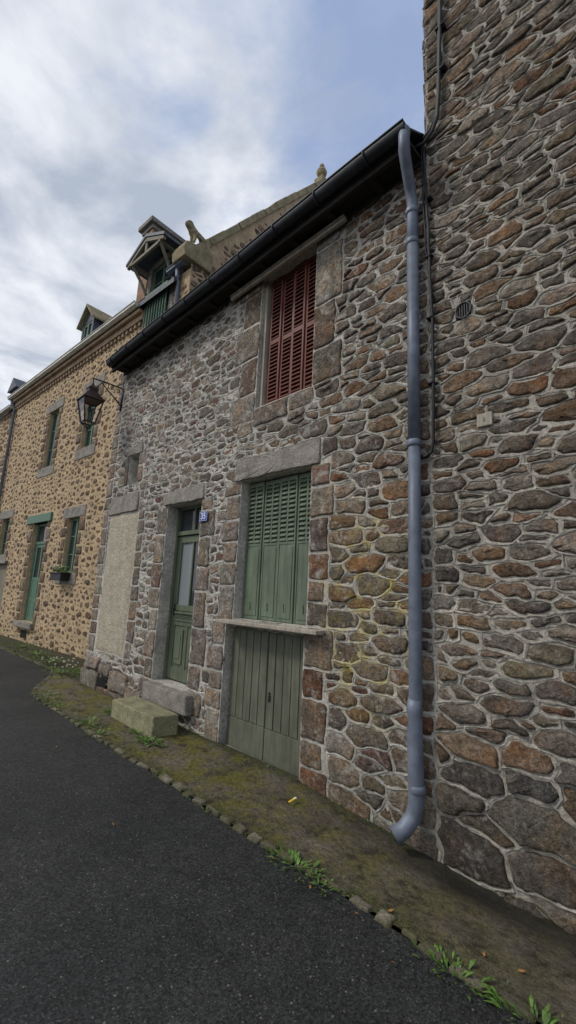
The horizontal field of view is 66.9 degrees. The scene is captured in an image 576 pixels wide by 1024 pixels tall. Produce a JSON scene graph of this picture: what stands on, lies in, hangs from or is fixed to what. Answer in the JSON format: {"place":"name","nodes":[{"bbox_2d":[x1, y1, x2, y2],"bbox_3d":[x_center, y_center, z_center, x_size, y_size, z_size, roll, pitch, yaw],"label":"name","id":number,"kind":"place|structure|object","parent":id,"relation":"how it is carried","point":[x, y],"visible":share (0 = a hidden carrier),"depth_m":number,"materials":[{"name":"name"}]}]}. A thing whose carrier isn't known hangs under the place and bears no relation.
{"place":"outdoors","nodes":[
{"label":"outdoors","id":0,"kind":"place"},
{"bbox_2d":[0,0,424,410],"label":"sky","id":1,"kind":"structure","parent":0,"point":[115,115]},
{"bbox_2d":[0,649,532,1023],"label":"road","id":2,"kind":"structure","parent":0,"point":[159,902],"depth_m":2.21,"materials":[{"name":"grey asphalt"}]},
{"bbox_2d":[32,661,541,1023],"bbox_3d":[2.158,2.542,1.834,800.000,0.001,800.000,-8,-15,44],"label":"curb stones","id":3,"kind":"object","parent":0,"point":[397,929],"depth_m":2.80,"materials":[{"name":"grey stone"}]},
{"bbox_2d":[0,635,575,1023],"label":"pavement","id":4,"kind":"structure","parent":0,"point":[466,919],"depth_m":2.90,"materials":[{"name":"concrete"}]},
{"bbox_2d":[0,378,25,481],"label":"stone house","id":5,"kind":"structure","parent":4,"relation":"on","point":[6,413],"depth_m":16.92,"materials":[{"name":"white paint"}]},
{"bbox_2d":[111,696,178,737],"bbox_3d":[-1.773,2.515,5.351,1.100,0.274,0.345,-8,-15,44],"label":"stone step","id":6,"kind":"object","parent":4,"relation":"on","point":[146,717],"visible":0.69,"depth_m":5.12,"materials":[{"name":"stone"}]},
{"bbox_2d":[0,163,326,659],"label":"tan stone house","id":7,"kind":"structure","parent":4,"relation":"on","point":[54,479],"depth_m":11.89,"materials":[{"name":"stone"}]},
{"bbox_2d":[0,564,7,607],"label":"garage door","id":8,"kind":"structure","parent":7,"relation":"in","point":[3,567],"depth_m":14.61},
{"bbox_2d":[1,519,9,554],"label":"window","id":9,"kind":"structure","parent":7,"relation":"in","point":[7,521],"depth_m":15.16,"materials":[{"name":"green paint"}]},
{"bbox_2d":[24,523,46,621],"bbox_3d":[-7.285,1.737,12.734,1.073,2.840,0.110,-7,-14,40],"label":"door","id":10,"kind":"structure","parent":7,"relation":"in","point":[41,531],"depth_m":12.88,"materials":[{"name":"green paint"}]},
{"bbox_2d":[46,412,58,466],"bbox_3d":[-7.273,-2.259,13.635,0.742,1.840,0.075,-7,-14,40],"label":"window","id":11,"kind":"structure","parent":7,"relation":"in","point":[55,419],"depth_m":13.76,"materials":[{"name":"green paint"}]},
{"bbox_2d":[49,565,70,580],"bbox_3d":[-5.793,1.517,11.057,0.739,0.426,0.353,-8,-15,44],"label":"flower box","id":12,"kind":"object","parent":7,"relation":"on","point":[58,574],"visible":1,"depth_m":10.90,"materials":[{"name":"black paint"}]},
{"bbox_2d":[65,518,79,572],"bbox_3d":[-5.546,0.872,11.393,0.722,1.440,0.075,-7,-14,40],"label":"window","id":13,"kind":"structure","parent":7,"relation":"in","point":[75,522],"depth_m":11.49,"materials":[{"name":"green paint"}]},
{"bbox_2d":[84,390,98,446],"bbox_3d":[-5.307,-2.545,11.962,0.702,1.680,0.075,-7,-14,40],"label":"window","id":14,"kind":"structure","parent":7,"relation":"in","point":[88,440],"depth_m":12.00,"materials":[{"name":"green paint"}]},
{"bbox_2d":[185,220,209,251],"bbox_3d":[-2.049,-6.186,9.847,0.226,0.508,0.706,-5,-13,36],"label":"stone beast sculpture","id":15,"kind":"object","parent":7,"relation":"on","point":[194,234],"visible":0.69,"depth_m":9.70,"materials":[{"name":"beige stone"}]},
{"bbox_2d":[80,118,437,858],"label":"gray stone house","id":16,"kind":"structure","parent":4,"relation":"on","point":[272,418],"depth_m":4.64,"materials":[{"name":"stone"}]},
{"bbox_2d":[77,377,123,430],"bbox_3d":[-3.449,-1.966,8.037,0.382,1.120,0.758,-8,-15,44],"label":"wall lantern","id":17,"kind":"object","parent":16,"relation":"attached to","point":[90,401],"depth_m":7.82,"materials":[{"name":"black paint"}]},
{"bbox_2d":[95,512,138,655],"bbox_3d":[-2.850,1.159,7.244,1.095,2.305,0.031,-8,-15,44],"label":"blocked doorway","id":18,"kind":"structure","parent":16,"relation":"in","point":[113,613],"depth_m":7.19,"materials":[{"name":"beige paint"}]},
{"bbox_2d":[163,504,201,683],"bbox_3d":[-1.371,1.101,6.046,0.880,2.430,0.121,-8,-15,44],"label":"door","id":19,"kind":"structure","parent":16,"relation":"in","point":[178,639],"depth_m":6.17,"materials":[{"name":"green paint"}]},
{"bbox_2d":[199,511,207,521],"bbox_3d":[-1.103,0.057,5.686,0.180,0.130,0.010,-8,-15,44],"label":"house number plate","id":20,"kind":"object","parent":16,"relation":"attached to","point":[203,516],"visible":1,"depth_m":5.68,"materials":[{"name":"blue ceramic"}]},
{"bbox_2d":[226,626,303,776],"bbox_3d":[-0.228,1.909,4.569,1.185,1.280,0.055,-8,-15,44],"label":"double door","id":21,"kind":"structure","parent":16,"relation":"in","point":[264,717],"depth_m":4.53,"materials":[{"name":"green paint"}]},
{"bbox_2d":[216,472,324,635],"bbox_3d":[-0.121,0.382,4.714,1.509,1.738,0.360,-8,-15,44],"label":"window","id":22,"kind":"structure","parent":16,"relation":"in","point":[276,560],"depth_m":4.79,"materials":[{"name":"green paint"}]},
{"bbox_2d":[255,254,316,409],"bbox_3d":[0.050,-2.156,5.230,1.000,1.850,0.230,-8,-15,44],"label":"window","id":23,"kind":"structure","parent":16,"relation":"in","point":[288,334],"depth_m":5.29,"materials":[{"name":"red paint"}]},
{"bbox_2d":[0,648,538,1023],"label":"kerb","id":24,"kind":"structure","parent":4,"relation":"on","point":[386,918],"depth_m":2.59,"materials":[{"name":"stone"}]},
{"bbox_2d":[0,641,571,1023],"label":"weeds","id":25,"kind":"object","parent":4,"relation":"on","point":[547,1018],"visible":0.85,"depth_m":2.59,"materials":[{"name":"green plant"}]},
{"bbox_2d":[55,746,524,971],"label":"fallen leaves","id":26,"kind":"object","parent":4,"relation":"on","point":[521,970],"visible":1,"depth_m":2.29,"materials":[{"name":"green plant"}]},
{"bbox_2d":[422,0,575,935],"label":"tall stone building","id":27,"kind":"structure","parent":4,"relation":"on","point":[500,149],"depth_m":3.14,"materials":[{"name":"stone"}]},
{"bbox_2d":[414,0,447,457],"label":"cable","id":28,"kind":"object","parent":27,"relation":"attached to","point":[440,28],"visible":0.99,"depth_m":3.95,"materials":[{"name":"black rubber"}]},
{"bbox_2d":[477,411,492,427],"bbox_3d":[1.475,-0.691,3.267,0.113,0.108,0.038,-8,-15,44],"label":"wall plaque","id":29,"kind":"object","parent":27,"relation":"attached to","point":[484,419],"depth_m":3.25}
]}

